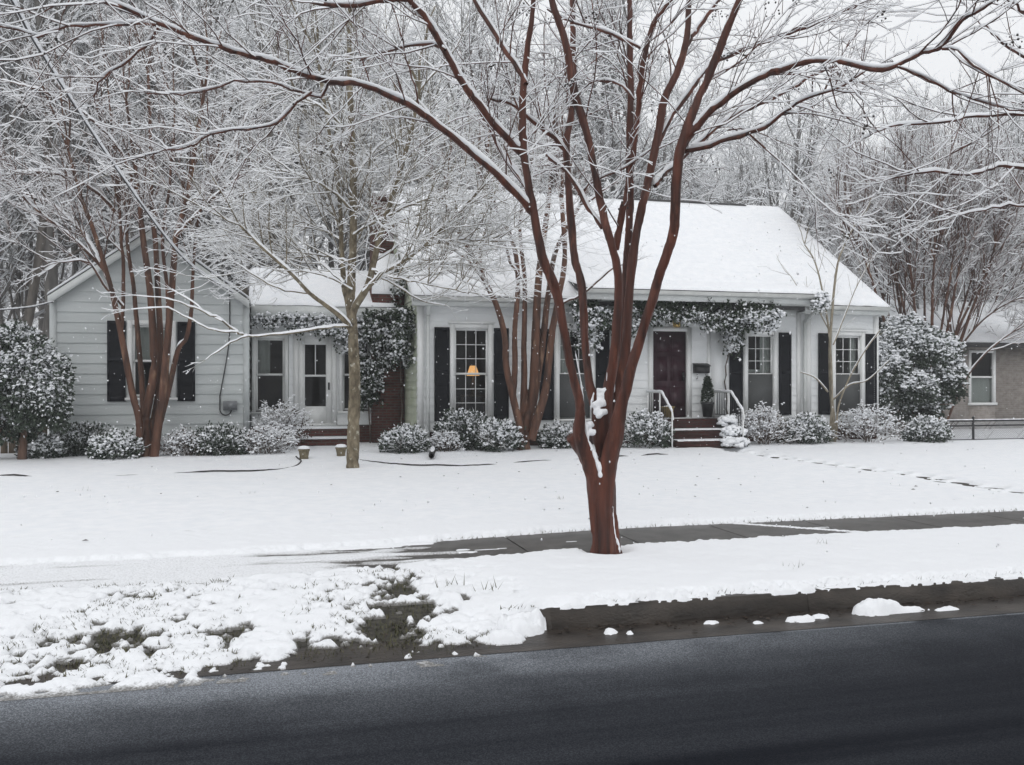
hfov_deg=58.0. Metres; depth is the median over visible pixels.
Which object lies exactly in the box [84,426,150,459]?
shrub
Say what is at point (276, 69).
woodland tree
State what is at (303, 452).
stone pot
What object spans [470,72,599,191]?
woodland tree
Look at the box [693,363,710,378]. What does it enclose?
mailbox
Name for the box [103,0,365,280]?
woodland tree
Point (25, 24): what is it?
overhead wire
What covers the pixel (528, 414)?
crape myrtle
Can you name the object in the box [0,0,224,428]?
woodland tree
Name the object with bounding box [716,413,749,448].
shrub
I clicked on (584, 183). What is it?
woodland tree
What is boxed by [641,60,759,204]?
woodland tree
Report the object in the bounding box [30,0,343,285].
woodland tree
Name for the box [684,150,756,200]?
woodland tree
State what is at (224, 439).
shrub
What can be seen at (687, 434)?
brick steps
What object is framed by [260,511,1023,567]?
sidewalk
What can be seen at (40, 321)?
woodland tree
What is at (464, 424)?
shrub
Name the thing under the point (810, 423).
shrub
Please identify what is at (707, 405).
potted conifer
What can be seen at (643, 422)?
shrub
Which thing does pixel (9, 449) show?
wooden fence
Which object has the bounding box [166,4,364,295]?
woodland tree
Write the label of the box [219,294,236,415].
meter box
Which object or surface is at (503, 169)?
woodland tree
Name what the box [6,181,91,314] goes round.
woodland tree
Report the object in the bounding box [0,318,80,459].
evergreen
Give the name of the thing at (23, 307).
overhead wire
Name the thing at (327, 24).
woodland tree
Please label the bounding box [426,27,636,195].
woodland tree
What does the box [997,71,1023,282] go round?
woodland tree
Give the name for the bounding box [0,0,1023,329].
sky
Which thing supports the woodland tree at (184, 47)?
on the snow lawn at (290, 495)
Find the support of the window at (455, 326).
in the house at (431, 391)
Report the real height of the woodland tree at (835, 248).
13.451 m
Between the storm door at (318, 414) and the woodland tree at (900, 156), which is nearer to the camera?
the storm door at (318, 414)
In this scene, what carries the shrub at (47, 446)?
on the ground at (390, 612)
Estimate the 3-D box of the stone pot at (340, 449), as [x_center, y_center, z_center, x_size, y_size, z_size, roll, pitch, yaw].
[-3.491,1.403,18.862,0.236,0.295,0.230,0,0,-15]
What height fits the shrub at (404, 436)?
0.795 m
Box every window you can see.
[125,320,177,399]
[250,334,289,413]
[337,336,371,412]
[448,321,494,418]
[554,323,594,420]
[743,328,779,416]
[831,329,866,415]
[968,350,997,404]
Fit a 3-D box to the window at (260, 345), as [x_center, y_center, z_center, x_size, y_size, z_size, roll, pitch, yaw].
[-5.831,-0.197,22.285,0.930,1.905,0.290,0,0,-15]
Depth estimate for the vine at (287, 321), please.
22.13 m
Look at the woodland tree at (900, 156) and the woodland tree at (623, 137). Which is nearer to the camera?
the woodland tree at (623, 137)
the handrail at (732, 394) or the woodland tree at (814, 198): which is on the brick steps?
the handrail at (732, 394)
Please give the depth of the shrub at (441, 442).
19.86 m
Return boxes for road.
[0,612,1023,764]
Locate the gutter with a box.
[3,596,1023,685]
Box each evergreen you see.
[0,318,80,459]
[878,311,970,425]
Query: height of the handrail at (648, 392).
1.381 m
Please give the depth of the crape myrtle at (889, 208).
26.82 m
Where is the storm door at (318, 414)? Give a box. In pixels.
[299,335,331,423]
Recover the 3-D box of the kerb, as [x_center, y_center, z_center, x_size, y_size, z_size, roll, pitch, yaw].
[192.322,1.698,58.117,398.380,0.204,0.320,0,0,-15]
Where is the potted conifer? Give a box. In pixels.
[700,375,713,416]
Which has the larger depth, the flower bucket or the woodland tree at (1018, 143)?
the woodland tree at (1018, 143)
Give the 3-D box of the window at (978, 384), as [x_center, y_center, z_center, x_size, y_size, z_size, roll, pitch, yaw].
[14.990,-0.155,29.526,1.082,1.750,0.200,0,0,-15]
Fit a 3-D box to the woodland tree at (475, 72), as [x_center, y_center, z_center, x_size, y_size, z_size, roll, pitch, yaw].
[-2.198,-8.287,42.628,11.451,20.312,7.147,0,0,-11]
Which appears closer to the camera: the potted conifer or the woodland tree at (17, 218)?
the potted conifer
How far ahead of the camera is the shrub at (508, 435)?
19.93 m
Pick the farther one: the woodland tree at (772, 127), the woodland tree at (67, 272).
the woodland tree at (67, 272)
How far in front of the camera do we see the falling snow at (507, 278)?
9.42 m
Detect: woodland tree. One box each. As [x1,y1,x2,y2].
[0,0,93,264]
[0,0,118,234]
[0,0,170,326]
[0,0,188,302]
[0,0,208,275]
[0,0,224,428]
[0,0,251,232]
[0,4,89,336]
[0,28,139,337]
[0,133,71,321]
[2,0,298,259]
[3,276,38,329]
[4,201,85,308]
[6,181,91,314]
[7,54,288,292]
[9,0,250,239]
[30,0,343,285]
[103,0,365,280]
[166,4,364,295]
[174,0,383,252]
[180,0,373,289]
[198,198,321,277]
[207,0,481,270]
[253,1,492,268]
[299,2,448,237]
[302,115,414,270]
[310,218,357,269]
[332,203,368,270]
[333,0,539,266]
[336,103,557,242]
[357,0,588,186]
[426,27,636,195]
[429,0,576,194]
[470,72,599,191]
[504,0,785,204]
[508,0,725,200]
[545,159,624,195]
[597,121,685,199]
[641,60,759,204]
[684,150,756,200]
[685,146,740,202]
[699,63,863,261]
[699,135,797,219]
[721,39,862,263]
[744,84,935,295]
[791,150,855,262]
[802,126,956,299]
[817,56,1023,301]
[854,85,999,300]
[855,125,952,293]
[855,151,1022,329]
[922,78,1023,302]
[934,238,1022,302]
[940,36,1021,298]
[942,74,1023,301]
[953,84,1022,203]
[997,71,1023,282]
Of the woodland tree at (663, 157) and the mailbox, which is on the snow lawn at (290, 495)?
the woodland tree at (663, 157)
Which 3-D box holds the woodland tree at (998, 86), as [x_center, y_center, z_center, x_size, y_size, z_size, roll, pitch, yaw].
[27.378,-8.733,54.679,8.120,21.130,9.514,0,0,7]
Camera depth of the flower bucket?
22.05 m
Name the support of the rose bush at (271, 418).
on the ground at (390, 612)
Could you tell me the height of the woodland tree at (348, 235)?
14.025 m
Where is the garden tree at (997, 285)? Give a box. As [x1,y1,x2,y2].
[897,145,1023,422]
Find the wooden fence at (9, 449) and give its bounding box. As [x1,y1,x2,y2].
[0,426,46,452]
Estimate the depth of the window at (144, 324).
19.74 m
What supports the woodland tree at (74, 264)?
on the snow lawn at (290, 495)
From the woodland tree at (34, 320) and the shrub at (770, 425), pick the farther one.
the woodland tree at (34, 320)
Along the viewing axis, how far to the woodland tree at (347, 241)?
67.00 m
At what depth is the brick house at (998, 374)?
29.72 m
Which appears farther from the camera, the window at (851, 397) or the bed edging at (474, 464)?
the window at (851, 397)
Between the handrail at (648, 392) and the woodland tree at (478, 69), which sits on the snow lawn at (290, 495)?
the woodland tree at (478, 69)
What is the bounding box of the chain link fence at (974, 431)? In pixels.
[893,416,1023,440]
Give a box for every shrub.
[14,432,69,458]
[54,420,111,456]
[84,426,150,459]
[159,423,213,455]
[173,419,252,455]
[232,422,299,453]
[376,420,430,453]
[425,428,470,451]
[432,407,489,450]
[469,415,527,451]
[536,417,585,448]
[621,407,675,448]
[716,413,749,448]
[734,400,806,444]
[773,410,833,443]
[828,399,909,442]
[899,413,954,442]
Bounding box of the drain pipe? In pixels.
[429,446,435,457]
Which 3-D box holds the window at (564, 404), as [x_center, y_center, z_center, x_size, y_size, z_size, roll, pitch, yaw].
[1.475,-0.242,21.965,1.080,2.315,0.290,0,0,-15]
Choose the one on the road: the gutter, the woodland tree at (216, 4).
the gutter
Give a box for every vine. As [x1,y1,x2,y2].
[250,311,367,354]
[359,270,416,442]
[566,297,786,413]
[809,288,831,313]
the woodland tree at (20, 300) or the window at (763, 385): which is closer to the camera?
the window at (763, 385)
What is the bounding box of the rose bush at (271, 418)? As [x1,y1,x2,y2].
[248,394,313,449]
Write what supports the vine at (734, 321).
attached to the house at (431, 391)
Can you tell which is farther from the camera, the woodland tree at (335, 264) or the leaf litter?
the woodland tree at (335, 264)
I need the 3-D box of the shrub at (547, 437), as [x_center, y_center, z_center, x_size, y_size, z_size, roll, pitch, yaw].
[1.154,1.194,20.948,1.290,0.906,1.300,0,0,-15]
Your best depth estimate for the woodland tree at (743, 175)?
45.24 m
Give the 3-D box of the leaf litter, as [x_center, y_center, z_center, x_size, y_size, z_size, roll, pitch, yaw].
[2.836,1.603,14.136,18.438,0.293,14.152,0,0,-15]
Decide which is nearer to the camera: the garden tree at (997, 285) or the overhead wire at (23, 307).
the overhead wire at (23, 307)
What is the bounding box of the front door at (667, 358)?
[653,331,685,417]
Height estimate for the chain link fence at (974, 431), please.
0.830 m
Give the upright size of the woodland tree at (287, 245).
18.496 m
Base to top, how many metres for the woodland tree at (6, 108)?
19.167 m
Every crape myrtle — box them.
[0,0,348,456]
[0,0,1023,553]
[398,66,651,449]
[751,0,1023,263]
[775,77,1023,419]
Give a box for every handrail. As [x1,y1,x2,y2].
[646,390,673,447]
[714,389,744,436]
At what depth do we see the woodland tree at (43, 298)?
32.62 m
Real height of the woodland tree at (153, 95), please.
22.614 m
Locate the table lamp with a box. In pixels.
[467,366,478,394]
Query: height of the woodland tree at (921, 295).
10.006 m
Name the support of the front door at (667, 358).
in the house at (431, 391)
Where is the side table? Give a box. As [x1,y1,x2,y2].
[457,395,484,419]
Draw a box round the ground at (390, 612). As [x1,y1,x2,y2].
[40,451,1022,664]
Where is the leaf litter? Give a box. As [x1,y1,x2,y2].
[25,449,1018,679]
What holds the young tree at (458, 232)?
on the snow lawn at (290, 495)
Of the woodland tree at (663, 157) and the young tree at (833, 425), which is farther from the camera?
the woodland tree at (663, 157)
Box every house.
[47,186,890,452]
[879,300,1023,428]
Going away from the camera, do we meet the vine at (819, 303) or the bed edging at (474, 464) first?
the bed edging at (474, 464)
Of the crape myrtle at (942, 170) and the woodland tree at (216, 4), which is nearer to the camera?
the crape myrtle at (942, 170)
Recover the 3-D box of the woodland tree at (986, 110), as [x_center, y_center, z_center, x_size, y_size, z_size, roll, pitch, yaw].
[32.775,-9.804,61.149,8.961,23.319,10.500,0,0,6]
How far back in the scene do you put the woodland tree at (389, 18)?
42.80 m
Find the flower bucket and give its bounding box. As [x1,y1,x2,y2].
[662,405,674,416]
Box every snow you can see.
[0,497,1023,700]
[1,0,1023,551]
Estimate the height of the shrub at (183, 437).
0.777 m
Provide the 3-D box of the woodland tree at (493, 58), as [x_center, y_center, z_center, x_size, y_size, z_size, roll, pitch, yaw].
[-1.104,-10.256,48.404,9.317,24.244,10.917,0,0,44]
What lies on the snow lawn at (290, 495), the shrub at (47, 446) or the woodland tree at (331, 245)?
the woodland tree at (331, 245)
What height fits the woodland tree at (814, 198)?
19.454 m
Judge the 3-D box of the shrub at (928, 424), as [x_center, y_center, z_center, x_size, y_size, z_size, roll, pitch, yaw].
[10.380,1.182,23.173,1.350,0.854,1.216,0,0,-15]
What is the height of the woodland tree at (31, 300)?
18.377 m
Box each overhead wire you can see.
[0,301,52,310]
[10,0,234,292]
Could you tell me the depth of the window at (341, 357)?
22.64 m
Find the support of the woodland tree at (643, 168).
on the snow lawn at (290, 495)
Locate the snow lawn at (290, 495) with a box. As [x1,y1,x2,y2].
[0,426,1023,537]
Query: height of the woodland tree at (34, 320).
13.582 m
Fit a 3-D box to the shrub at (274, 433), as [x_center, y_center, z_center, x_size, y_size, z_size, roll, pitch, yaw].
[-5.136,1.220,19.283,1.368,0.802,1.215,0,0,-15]
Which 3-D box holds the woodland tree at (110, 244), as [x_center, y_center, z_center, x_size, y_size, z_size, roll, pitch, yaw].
[-12.889,-4.659,31.324,9.536,12.992,6.888,0,0,1]
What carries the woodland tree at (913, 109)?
on the snow lawn at (290, 495)
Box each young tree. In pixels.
[90,0,635,467]
[757,196,890,441]
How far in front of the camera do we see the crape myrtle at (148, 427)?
18.29 m
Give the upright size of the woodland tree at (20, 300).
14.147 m
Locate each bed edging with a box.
[0,456,301,475]
[360,453,666,465]
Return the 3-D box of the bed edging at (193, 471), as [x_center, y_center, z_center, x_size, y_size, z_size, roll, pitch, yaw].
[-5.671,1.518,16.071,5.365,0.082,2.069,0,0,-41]
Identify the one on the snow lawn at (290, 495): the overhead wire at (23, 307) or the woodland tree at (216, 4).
the woodland tree at (216, 4)
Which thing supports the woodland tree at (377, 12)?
on the snow lawn at (290, 495)
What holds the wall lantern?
attached to the house at (431, 391)
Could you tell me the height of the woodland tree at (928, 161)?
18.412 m
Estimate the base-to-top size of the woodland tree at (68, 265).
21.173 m
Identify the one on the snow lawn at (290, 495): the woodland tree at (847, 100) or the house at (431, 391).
the house at (431, 391)
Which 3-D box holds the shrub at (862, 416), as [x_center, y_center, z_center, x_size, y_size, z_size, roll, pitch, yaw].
[8.856,1.015,23.000,1.974,1.190,1.798,0,0,27]
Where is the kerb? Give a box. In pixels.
[540,577,1023,629]
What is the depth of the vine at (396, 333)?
22.16 m
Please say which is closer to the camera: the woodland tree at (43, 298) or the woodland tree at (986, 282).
the woodland tree at (43, 298)
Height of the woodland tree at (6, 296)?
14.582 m
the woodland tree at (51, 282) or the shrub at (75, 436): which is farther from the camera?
the woodland tree at (51, 282)
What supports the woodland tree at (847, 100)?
on the ground at (390, 612)
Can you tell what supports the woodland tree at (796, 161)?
on the snow lawn at (290, 495)
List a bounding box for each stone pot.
[298,446,309,458]
[335,444,346,455]
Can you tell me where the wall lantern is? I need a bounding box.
[672,321,680,327]
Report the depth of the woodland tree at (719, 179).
58.27 m
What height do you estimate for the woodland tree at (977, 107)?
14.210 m
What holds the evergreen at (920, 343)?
on the snow lawn at (290, 495)
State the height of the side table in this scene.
0.595 m
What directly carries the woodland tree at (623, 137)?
on the snow lawn at (290, 495)

